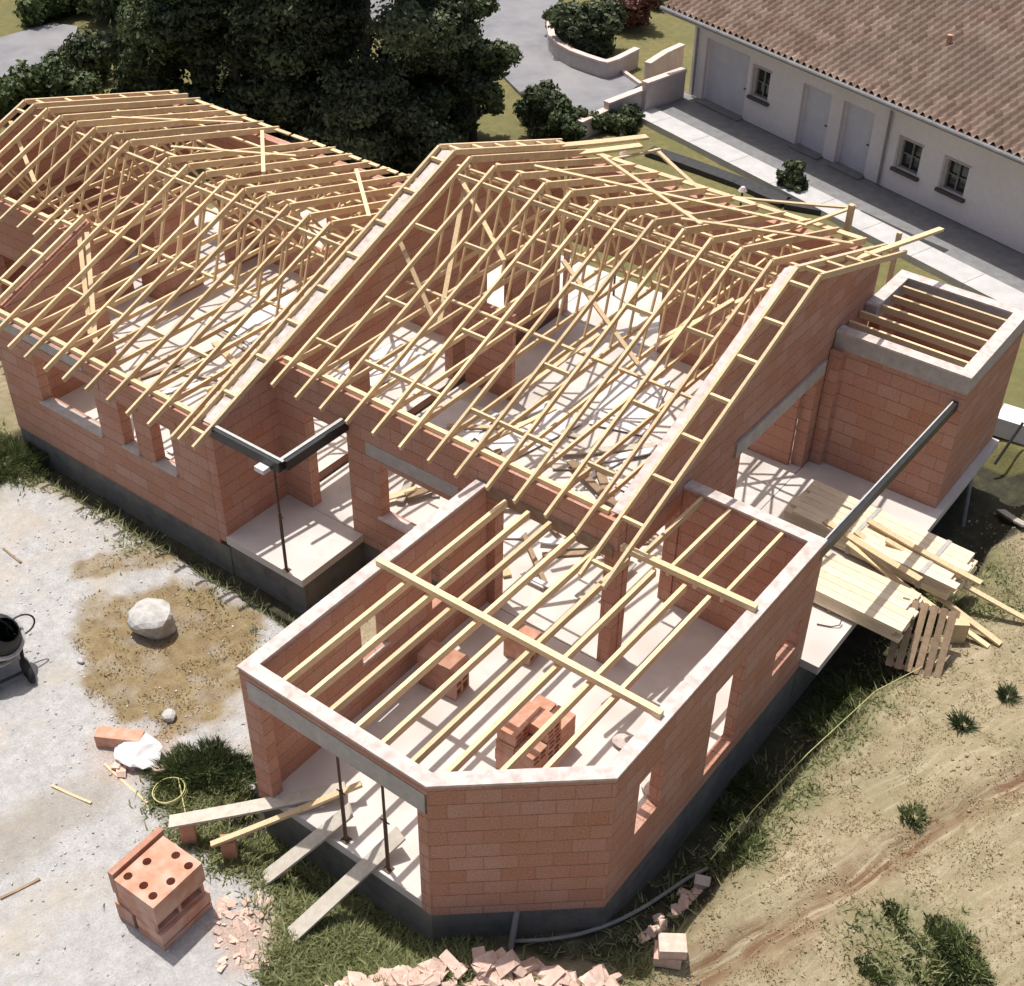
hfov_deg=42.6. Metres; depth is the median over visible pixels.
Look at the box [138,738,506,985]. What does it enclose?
grass
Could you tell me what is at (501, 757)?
clay block
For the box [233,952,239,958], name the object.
brick shard
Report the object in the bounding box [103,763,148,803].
stick
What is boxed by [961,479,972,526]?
drain pipe
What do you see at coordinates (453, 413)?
sheet stack
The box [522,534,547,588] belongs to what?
board
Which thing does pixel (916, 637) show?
pallet
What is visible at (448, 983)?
broken brick
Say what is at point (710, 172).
lawn edging
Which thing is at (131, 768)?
brick shard
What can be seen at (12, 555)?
stick
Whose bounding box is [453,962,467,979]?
broken brick
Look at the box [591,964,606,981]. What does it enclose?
broken brick
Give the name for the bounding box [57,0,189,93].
tree
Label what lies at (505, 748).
clay block
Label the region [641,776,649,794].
sack
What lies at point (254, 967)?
brick shard
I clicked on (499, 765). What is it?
clay block
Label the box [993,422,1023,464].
steel bar
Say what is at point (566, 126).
bush
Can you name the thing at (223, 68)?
tree
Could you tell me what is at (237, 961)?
brick shard
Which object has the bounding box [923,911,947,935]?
weed
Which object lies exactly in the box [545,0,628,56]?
bush
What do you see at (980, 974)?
weed
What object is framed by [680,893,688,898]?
brick shard
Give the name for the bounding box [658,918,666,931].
brick shard
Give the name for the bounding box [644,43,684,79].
garden wall
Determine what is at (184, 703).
dry grass
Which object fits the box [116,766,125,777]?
brick shard
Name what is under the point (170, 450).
board
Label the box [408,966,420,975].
broken brick
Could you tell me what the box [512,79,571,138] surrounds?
bush
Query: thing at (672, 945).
pale brick
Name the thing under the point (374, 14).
road
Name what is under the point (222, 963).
brick shard
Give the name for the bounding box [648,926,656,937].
brick shard
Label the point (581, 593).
board
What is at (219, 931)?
brick shard
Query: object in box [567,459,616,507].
board
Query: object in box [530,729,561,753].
clay block
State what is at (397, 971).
broken brick
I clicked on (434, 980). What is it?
broken brick
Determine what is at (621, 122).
bush
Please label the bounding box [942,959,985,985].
weed
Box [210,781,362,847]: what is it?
plank
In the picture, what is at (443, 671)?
clay block
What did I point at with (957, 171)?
window
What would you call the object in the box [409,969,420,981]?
broken brick
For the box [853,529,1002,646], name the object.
board
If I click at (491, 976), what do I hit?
broken brick
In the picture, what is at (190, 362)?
board
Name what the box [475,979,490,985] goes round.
broken brick
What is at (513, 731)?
clay block
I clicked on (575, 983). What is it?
broken brick
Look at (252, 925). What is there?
brick shard
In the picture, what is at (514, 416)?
board
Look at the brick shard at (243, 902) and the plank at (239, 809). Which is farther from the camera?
the plank at (239, 809)
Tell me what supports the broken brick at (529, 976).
on the ground at (39, 753)
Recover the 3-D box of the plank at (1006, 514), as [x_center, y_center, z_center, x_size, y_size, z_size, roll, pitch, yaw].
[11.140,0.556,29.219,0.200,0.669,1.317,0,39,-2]
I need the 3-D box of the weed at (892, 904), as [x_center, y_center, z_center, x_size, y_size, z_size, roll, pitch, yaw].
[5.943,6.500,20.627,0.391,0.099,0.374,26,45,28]
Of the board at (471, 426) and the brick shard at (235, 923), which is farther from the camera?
the board at (471, 426)
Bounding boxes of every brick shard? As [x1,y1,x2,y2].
[110,761,123,769]
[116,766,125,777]
[123,765,136,770]
[151,765,164,775]
[213,927,222,934]
[215,903,226,910]
[216,959,226,967]
[216,963,227,971]
[218,956,227,962]
[222,895,232,903]
[225,911,235,919]
[228,934,238,943]
[229,898,237,904]
[232,920,239,927]
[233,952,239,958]
[236,957,240,965]
[238,914,251,925]
[239,948,246,956]
[240,937,247,941]
[241,896,249,905]
[243,907,250,912]
[244,964,251,969]
[248,923,255,930]
[248,964,258,971]
[250,949,255,958]
[257,891,263,903]
[258,910,263,918]
[262,931,270,938]
[265,897,274,907]
[637,931,650,943]
[643,925,654,937]
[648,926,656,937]
[652,913,664,921]
[652,925,661,933]
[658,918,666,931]
[670,903,680,915]
[676,888,687,896]
[677,898,684,910]
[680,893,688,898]
[682,899,688,908]
[686,893,697,900]
[691,887,700,894]
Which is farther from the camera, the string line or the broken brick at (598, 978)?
the string line
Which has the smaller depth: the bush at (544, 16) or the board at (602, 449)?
the board at (602, 449)
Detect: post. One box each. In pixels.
[842,203,855,240]
[885,231,902,284]
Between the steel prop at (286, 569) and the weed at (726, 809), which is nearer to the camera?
the weed at (726, 809)
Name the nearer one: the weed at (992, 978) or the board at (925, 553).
the weed at (992, 978)
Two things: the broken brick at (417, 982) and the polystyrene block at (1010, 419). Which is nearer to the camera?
the broken brick at (417, 982)
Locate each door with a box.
[695,38,749,121]
[789,83,831,159]
[827,101,874,180]
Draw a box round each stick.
[0,877,39,899]
[2,548,21,563]
[51,784,91,804]
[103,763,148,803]
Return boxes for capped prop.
[612,151,627,295]
[738,186,746,205]
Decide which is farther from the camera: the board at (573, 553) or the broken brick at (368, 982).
the board at (573, 553)
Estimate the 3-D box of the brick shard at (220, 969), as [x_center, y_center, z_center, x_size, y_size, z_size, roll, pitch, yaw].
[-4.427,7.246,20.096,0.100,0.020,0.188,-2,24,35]
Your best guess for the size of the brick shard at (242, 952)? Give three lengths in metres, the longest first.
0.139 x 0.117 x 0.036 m
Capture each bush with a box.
[0,59,48,115]
[12,0,89,27]
[27,49,103,97]
[88,64,109,81]
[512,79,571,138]
[541,5,566,37]
[542,96,588,141]
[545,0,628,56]
[588,104,638,136]
[600,0,659,27]
[626,104,645,122]
[657,0,669,7]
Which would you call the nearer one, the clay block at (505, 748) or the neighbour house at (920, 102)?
the clay block at (505, 748)
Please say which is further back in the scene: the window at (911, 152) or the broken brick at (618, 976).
the window at (911, 152)
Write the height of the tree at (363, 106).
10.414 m
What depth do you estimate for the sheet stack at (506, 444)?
29.67 m
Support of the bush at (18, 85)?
on the ground at (39, 753)
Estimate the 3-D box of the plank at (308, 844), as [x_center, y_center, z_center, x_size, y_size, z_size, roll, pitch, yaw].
[-3.296,5.665,21.187,1.527,1.280,0.280,-10,40,-13]
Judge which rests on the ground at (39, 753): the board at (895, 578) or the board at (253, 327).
the board at (895, 578)
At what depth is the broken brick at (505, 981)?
19.56 m
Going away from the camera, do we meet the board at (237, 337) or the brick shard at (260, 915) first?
the brick shard at (260, 915)
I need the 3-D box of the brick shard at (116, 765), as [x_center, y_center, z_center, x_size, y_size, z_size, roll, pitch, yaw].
[-6.939,4.804,23.110,0.194,0.090,0.243,-13,26,10]
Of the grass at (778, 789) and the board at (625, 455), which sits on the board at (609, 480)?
the board at (625, 455)
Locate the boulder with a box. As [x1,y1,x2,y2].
[127,598,175,639]
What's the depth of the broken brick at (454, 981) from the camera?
19.57 m
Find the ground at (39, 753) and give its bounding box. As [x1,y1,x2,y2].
[0,0,1023,985]
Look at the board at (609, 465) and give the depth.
28.82 m
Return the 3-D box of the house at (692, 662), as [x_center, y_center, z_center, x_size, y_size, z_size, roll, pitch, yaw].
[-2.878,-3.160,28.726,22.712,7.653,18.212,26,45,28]
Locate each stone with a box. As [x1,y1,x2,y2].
[76,658,84,663]
[162,708,175,722]
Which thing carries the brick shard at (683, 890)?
on the ground at (39, 753)
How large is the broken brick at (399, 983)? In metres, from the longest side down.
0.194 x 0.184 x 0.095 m
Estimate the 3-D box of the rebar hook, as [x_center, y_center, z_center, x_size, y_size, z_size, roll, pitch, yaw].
[6.055,2.478,25.008,0.488,0.121,0.121,-2,39,-4]
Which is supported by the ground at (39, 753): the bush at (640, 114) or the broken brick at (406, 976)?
the bush at (640, 114)
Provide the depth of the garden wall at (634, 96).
45.09 m
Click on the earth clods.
(852, 830)
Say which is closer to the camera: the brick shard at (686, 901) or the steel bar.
the brick shard at (686, 901)
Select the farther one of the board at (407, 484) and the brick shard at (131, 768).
the board at (407, 484)
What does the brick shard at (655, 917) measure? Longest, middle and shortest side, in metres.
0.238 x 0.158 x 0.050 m
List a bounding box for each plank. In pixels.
[168,781,345,828]
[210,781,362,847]
[263,803,352,885]
[288,827,405,941]
[996,509,1023,526]
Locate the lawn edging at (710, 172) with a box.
[645,146,947,252]
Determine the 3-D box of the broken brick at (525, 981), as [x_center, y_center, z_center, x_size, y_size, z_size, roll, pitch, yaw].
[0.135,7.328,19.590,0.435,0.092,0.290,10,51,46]
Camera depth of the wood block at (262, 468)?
24.38 m
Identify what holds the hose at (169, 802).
on the grass at (309, 947)
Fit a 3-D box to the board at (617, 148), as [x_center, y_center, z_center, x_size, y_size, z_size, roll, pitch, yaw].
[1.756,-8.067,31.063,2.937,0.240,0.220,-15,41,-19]
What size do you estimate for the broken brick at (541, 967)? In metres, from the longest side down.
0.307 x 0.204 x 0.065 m
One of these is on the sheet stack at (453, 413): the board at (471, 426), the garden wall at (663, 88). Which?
the board at (471, 426)
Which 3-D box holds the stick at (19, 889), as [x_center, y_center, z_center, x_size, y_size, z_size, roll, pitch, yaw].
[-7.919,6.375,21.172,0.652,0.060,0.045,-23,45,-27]
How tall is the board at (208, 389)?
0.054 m
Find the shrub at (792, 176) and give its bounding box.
[776,159,808,191]
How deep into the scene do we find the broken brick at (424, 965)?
19.70 m
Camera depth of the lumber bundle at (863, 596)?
25.16 m
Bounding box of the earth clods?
[585,505,1023,985]
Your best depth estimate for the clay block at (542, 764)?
21.79 m
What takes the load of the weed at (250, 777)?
on the ground at (39, 753)
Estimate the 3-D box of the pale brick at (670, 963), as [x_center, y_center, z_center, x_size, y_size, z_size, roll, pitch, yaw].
[2.381,7.067,20.117,0.420,0.200,0.320,6,39,6]
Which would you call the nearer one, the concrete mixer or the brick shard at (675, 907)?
the brick shard at (675, 907)
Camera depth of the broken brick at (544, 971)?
19.77 m
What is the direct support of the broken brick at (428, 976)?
on the broken brick
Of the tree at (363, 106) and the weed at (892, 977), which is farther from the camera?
the tree at (363, 106)
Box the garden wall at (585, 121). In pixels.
[576,107,609,139]
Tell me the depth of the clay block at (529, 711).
21.86 m
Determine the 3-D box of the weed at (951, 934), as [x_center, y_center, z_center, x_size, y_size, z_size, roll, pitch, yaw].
[6.845,6.864,20.084,0.782,0.168,0.816,-1,39,-3]
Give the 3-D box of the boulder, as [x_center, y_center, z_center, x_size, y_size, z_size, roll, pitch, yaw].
[-7.027,2.484,25.691,0.922,0.688,0.892,26,45,28]
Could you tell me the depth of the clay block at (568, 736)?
22.27 m
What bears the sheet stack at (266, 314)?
on the house at (692, 662)
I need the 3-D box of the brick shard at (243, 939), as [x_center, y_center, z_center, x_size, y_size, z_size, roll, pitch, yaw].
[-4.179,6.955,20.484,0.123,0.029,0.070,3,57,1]
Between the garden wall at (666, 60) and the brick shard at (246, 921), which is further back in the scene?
the garden wall at (666, 60)
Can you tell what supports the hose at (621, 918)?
on the ground at (39, 753)
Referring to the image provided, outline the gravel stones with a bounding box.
[0,486,282,985]
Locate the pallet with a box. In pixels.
[885,597,959,677]
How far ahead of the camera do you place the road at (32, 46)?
50.34 m
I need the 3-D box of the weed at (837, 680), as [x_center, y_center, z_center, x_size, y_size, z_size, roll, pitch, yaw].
[6.495,3.852,25.492,1.366,0.263,1.377,5,39,4]
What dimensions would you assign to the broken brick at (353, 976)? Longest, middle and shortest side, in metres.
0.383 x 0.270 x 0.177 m
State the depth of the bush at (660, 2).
54.35 m
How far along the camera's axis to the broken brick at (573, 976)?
19.69 m
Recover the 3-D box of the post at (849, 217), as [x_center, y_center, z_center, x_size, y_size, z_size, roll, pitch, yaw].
[7.320,-4.083,30.183,0.120,5.526,0.120,26,45,28]
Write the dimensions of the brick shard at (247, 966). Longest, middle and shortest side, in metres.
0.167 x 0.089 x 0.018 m
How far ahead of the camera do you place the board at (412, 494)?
27.74 m
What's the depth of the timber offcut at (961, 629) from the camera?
25.28 m
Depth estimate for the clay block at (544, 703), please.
22.37 m
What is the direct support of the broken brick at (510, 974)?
on the ground at (39, 753)
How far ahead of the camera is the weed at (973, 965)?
19.88 m
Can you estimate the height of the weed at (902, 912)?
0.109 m
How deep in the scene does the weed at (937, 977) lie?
19.70 m
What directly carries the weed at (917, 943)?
on the ground at (39, 753)
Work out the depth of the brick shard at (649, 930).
20.83 m
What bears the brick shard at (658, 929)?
on the ground at (39, 753)
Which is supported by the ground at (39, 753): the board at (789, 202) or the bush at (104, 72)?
the bush at (104, 72)
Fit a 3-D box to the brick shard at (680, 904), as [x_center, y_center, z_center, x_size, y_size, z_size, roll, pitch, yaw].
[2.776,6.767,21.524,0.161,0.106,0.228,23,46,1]
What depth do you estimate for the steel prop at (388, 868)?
20.09 m
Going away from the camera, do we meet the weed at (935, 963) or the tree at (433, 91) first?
the weed at (935, 963)
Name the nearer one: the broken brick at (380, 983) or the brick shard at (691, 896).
the broken brick at (380, 983)
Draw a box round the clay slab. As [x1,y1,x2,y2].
[107,826,164,894]
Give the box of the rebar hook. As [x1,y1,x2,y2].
[817,619,841,626]
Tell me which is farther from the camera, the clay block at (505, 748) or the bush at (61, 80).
the bush at (61, 80)
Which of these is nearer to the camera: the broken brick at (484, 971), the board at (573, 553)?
the broken brick at (484, 971)
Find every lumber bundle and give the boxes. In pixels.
[784,480,977,599]
[813,551,924,642]
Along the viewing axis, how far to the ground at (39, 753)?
23.01 m
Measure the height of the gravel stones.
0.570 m
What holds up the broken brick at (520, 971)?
on the broken brick at (529, 976)
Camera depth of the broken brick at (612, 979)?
19.62 m
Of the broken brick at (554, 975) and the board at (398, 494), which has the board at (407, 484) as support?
the board at (398, 494)
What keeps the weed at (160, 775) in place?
on the ground at (39, 753)
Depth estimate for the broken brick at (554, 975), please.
19.62 m
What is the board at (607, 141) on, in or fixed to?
on the house at (692, 662)
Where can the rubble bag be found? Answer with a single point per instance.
(144, 751)
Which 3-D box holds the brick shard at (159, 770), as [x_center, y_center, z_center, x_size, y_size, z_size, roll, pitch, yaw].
[-6.203,4.856,23.062,0.222,0.109,0.211,-7,20,-27]
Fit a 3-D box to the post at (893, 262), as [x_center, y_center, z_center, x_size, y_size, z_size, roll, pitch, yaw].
[8.611,-3.974,30.773,0.100,4.695,0.100,26,45,28]
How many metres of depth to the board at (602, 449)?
29.16 m
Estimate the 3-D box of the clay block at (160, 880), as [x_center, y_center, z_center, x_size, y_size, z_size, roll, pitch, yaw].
[-5.430,5.974,20.308,0.860,0.440,1.000,24,44,26]
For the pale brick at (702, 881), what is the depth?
21.80 m
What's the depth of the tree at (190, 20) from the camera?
40.86 m
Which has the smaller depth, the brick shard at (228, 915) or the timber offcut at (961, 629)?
the brick shard at (228, 915)
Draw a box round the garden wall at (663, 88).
[641,67,686,110]
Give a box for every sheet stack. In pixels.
[225,287,310,341]
[327,340,424,387]
[429,399,499,440]
[475,401,580,456]
[588,370,670,435]
[621,475,635,490]
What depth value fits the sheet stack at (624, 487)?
28.24 m
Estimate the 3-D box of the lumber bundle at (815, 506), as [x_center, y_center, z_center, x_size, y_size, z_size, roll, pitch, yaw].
[7.453,0.944,26.699,3.818,0.469,1.274,28,46,30]
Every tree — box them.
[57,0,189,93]
[76,0,120,20]
[108,0,269,97]
[141,0,318,139]
[209,0,377,137]
[216,57,241,82]
[259,0,483,181]
[373,0,499,118]
[426,0,523,141]
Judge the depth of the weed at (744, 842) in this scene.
21.79 m
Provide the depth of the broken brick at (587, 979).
19.53 m
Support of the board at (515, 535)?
on the house at (692, 662)
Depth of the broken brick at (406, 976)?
19.52 m
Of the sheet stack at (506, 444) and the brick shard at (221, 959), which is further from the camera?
the sheet stack at (506, 444)
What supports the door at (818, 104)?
in the neighbour house at (920, 102)
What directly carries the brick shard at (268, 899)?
on the ground at (39, 753)
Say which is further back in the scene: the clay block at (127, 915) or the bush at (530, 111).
the bush at (530, 111)
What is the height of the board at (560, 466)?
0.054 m
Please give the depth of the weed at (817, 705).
25.09 m
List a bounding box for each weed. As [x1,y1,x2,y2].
[0,431,51,488]
[140,739,220,801]
[164,733,251,803]
[207,750,258,797]
[711,794,749,829]
[715,822,772,870]
[725,763,771,801]
[793,688,849,736]
[813,667,875,714]
[854,951,881,976]
[860,956,893,985]
[876,969,902,985]
[878,898,902,917]
[885,905,913,929]
[895,923,918,941]
[897,801,931,831]
[900,953,921,971]
[909,936,934,956]
[912,963,941,985]
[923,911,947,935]
[925,913,965,952]
[926,951,952,978]
[931,934,974,969]
[933,966,964,985]
[936,920,986,965]
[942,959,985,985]
[943,939,988,980]
[945,706,983,733]
[956,951,992,985]
[978,971,1000,985]
[994,679,1023,703]
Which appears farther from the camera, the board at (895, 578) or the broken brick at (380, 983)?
the board at (895, 578)
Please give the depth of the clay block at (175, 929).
20.44 m
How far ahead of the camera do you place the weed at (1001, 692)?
24.21 m
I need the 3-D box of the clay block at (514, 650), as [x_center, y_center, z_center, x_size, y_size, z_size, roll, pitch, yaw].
[0.197,2.774,24.212,0.550,0.500,0.450,21,43,24]
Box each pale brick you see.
[653,940,681,969]
[657,933,686,959]
[694,874,710,888]
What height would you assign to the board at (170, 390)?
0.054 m
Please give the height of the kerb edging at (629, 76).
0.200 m
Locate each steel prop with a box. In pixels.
[273,470,291,572]
[336,756,351,844]
[380,786,394,873]
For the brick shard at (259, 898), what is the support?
on the ground at (39, 753)
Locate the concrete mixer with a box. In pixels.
[0,611,35,683]
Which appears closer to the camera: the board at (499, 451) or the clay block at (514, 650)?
the clay block at (514, 650)
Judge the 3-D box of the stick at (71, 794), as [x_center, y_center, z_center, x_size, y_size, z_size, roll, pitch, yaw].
[-7.588,5.197,22.652,0.846,0.062,0.045,17,41,19]
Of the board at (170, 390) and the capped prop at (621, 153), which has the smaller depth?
the board at (170, 390)
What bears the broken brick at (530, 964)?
on the ground at (39, 753)
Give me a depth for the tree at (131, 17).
40.50 m
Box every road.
[0,23,77,77]
[370,0,393,28]
[474,0,637,113]
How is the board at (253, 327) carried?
on the house at (692, 662)
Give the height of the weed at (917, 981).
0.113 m
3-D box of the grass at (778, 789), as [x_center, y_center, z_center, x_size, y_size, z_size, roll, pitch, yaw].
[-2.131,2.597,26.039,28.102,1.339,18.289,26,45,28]
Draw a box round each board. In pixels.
[140,349,212,378]
[160,357,199,382]
[160,381,209,393]
[166,447,173,453]
[172,370,216,379]
[202,323,260,358]
[205,376,240,391]
[211,340,246,370]
[212,328,247,350]
[230,324,274,339]
[235,336,261,344]
[244,340,255,350]
[326,367,340,373]
[389,486,418,499]
[396,479,412,502]
[404,487,430,498]
[446,423,502,428]
[493,448,506,457]
[502,402,548,421]
[503,557,511,576]
[506,532,526,538]
[520,570,551,587]
[521,417,580,438]
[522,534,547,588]
[533,143,642,160]
[539,537,564,544]
[542,550,600,556]
[551,134,648,149]
[552,463,605,469]
[561,441,656,454]
[566,535,656,549]
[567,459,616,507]
[571,487,585,495]
[575,570,602,598]
[589,439,651,477]
[593,445,657,462]
[595,459,625,496]
[595,463,615,499]
[597,561,636,595]
[603,148,660,161]
[654,148,700,187]
[705,193,855,208]
[744,206,856,244]
[755,227,943,295]
[823,518,922,581]
[845,540,989,648]
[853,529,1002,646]
[867,519,982,585]
[885,537,1023,621]
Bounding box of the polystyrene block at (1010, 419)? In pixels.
[993,403,1023,444]
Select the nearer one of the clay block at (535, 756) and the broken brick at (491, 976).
the broken brick at (491, 976)
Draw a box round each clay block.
[94,725,144,748]
[114,836,205,924]
[115,900,137,928]
[116,894,130,910]
[129,883,204,933]
[136,888,212,950]
[178,825,196,844]
[220,833,237,861]
[417,639,468,700]
[495,748,510,763]
[496,734,527,757]
[496,760,504,769]
[497,715,528,747]
[503,624,541,665]
[514,757,545,768]
[515,701,541,721]
[515,734,546,767]
[529,708,560,743]
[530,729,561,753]
[532,694,555,711]
[546,741,560,762]
[551,705,575,737]
[560,726,574,748]
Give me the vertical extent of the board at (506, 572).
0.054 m
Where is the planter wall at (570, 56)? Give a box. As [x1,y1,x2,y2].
[546,20,639,78]
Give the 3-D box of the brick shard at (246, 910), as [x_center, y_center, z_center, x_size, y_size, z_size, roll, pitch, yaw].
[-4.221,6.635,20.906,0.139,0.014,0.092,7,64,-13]
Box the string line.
[710,666,922,859]
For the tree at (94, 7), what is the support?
on the ground at (39, 753)
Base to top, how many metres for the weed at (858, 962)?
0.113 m
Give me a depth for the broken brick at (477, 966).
19.59 m
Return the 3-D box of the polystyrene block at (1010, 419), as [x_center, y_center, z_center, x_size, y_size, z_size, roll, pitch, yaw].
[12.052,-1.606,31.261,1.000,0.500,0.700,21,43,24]
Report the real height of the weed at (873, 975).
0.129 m
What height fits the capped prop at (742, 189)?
4.797 m
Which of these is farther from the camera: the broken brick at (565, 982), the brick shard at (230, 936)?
the brick shard at (230, 936)
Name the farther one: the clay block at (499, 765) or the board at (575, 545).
the board at (575, 545)
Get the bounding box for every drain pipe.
[508,911,519,949]
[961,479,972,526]
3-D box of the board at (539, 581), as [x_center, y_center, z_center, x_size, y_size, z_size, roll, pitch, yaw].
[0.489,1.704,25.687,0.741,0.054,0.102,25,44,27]
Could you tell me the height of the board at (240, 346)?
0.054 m
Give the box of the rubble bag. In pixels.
[114,732,162,768]
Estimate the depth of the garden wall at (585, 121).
44.33 m
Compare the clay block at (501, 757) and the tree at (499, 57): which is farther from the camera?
the tree at (499, 57)
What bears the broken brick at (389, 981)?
on the ground at (39, 753)
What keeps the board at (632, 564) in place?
on the house at (692, 662)
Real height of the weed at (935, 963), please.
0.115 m
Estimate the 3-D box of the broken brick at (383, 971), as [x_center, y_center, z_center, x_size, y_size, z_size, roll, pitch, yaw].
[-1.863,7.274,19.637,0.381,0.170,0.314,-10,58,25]
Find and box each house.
[0,90,1023,941]
[639,0,1023,308]
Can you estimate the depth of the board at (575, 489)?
28.07 m
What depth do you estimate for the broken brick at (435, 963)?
19.68 m
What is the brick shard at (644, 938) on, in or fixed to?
on the brick shard at (655, 934)
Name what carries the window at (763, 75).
in the neighbour house at (920, 102)
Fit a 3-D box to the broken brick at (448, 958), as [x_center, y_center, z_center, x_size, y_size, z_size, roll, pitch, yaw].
[-0.902,7.079,19.742,0.226,0.095,0.431,-37,67,-24]
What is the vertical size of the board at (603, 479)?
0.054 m
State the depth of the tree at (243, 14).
39.24 m
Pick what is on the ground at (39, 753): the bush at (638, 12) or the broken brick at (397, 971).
the bush at (638, 12)
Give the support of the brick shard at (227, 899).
on the brick shard
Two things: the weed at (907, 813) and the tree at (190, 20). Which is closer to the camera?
the weed at (907, 813)
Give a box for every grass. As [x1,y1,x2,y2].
[0,411,1023,985]
[70,546,261,741]
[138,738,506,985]
[580,473,1023,985]
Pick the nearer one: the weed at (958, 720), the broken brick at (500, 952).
the broken brick at (500, 952)
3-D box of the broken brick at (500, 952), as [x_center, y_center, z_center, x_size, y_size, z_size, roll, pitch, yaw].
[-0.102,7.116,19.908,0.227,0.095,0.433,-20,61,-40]
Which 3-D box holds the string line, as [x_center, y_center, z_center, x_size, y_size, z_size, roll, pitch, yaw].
[5.406,4.573,23.219,6.244,0.095,0.274,-30,48,-33]
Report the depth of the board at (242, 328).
32.99 m
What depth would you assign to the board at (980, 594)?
25.83 m
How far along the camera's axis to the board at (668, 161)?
31.60 m
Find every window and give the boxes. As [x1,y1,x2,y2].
[746,64,771,106]
[890,135,923,181]
[934,155,970,202]
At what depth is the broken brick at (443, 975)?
19.61 m
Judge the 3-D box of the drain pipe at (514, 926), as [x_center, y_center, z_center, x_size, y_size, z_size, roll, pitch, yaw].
[0.040,6.709,20.428,0.100,0.774,0.452,12,40,13]
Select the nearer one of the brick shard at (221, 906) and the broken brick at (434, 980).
the broken brick at (434, 980)
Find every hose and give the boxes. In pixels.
[152,777,187,810]
[515,867,708,942]
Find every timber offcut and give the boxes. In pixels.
[925,655,938,669]
[943,616,969,643]
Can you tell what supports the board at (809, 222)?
attached to the post at (849, 217)
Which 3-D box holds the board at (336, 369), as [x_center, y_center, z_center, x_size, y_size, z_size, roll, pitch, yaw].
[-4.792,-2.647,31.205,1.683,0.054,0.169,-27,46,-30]
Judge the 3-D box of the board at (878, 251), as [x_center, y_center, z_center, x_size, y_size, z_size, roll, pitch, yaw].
[6.847,-4.680,26.250,6.529,0.959,0.130,-29,48,-32]
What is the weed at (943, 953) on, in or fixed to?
on the ground at (39, 753)
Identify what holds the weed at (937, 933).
on the ground at (39, 753)
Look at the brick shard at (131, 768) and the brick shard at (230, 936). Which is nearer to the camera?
the brick shard at (230, 936)
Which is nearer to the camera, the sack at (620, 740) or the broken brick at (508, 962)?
the broken brick at (508, 962)
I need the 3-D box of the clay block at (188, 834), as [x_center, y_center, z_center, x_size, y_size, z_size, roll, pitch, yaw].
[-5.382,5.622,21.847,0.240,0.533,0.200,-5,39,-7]
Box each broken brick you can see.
[334,981,347,985]
[347,971,366,985]
[351,978,375,985]
[375,981,384,985]
[378,968,393,983]
[384,976,395,985]
[391,967,410,982]
[396,980,407,985]
[402,974,410,981]
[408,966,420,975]
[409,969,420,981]
[409,977,423,985]
[418,959,437,972]
[421,971,432,981]
[421,972,440,985]
[428,957,446,985]
[436,968,448,981]
[439,949,461,976]
[439,981,451,985]
[449,976,456,985]
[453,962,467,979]
[470,959,495,972]
[470,978,485,985]
[472,946,484,976]
[472,950,497,978]
[475,968,498,985]
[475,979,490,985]
[476,962,492,976]
[495,947,505,958]
[495,949,521,978]
[496,972,512,982]
[497,977,509,985]
[513,965,526,977]
[514,977,537,985]
[517,973,533,981]
[518,956,540,974]
[531,970,538,975]
[536,958,544,972]
[537,965,565,985]
[538,966,554,977]
[559,970,572,985]
[562,970,571,980]
[564,981,578,985]
[568,971,577,982]
[579,970,595,985]
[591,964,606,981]
[591,973,604,985]
[602,963,609,978]
[605,976,618,985]
[609,972,623,981]
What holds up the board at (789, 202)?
attached to the house at (692, 662)
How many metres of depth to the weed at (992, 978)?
19.68 m
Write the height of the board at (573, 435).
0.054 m
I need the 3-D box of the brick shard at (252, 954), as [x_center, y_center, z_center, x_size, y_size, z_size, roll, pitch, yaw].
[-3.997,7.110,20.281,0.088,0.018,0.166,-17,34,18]
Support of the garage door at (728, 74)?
in the neighbour house at (920, 102)
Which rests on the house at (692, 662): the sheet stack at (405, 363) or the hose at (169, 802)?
the sheet stack at (405, 363)
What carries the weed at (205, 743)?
on the ground at (39, 753)
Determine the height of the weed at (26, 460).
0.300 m
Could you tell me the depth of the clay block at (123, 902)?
20.44 m
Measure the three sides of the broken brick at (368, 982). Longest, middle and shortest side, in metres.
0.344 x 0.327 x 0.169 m
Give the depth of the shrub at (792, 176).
40.86 m
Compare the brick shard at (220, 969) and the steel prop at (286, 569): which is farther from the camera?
the steel prop at (286, 569)
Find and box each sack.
[612,733,631,748]
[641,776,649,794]
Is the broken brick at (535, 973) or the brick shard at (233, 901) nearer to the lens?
the broken brick at (535, 973)
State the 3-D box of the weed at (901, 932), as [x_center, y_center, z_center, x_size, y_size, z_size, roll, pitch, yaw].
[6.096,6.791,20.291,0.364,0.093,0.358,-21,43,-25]
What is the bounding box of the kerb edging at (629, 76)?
[621,69,641,86]
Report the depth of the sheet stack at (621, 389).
30.73 m
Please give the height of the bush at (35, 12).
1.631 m
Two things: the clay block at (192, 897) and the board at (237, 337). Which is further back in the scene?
the board at (237, 337)
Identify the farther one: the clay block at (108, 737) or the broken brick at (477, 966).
the clay block at (108, 737)
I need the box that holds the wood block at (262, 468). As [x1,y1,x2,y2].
[254,462,270,474]
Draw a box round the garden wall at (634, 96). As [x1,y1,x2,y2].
[603,86,642,112]
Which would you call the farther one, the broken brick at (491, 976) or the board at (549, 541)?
the board at (549, 541)
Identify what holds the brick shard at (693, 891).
on the brick shard
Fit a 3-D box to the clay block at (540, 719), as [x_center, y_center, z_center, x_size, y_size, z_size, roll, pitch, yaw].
[0.546,3.858,21.795,0.370,0.260,0.400,26,45,28]
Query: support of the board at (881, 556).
on the lumber bundle at (815, 506)
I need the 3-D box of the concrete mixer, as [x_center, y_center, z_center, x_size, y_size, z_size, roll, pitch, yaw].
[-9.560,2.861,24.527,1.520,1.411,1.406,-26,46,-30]
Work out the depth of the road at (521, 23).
49.46 m

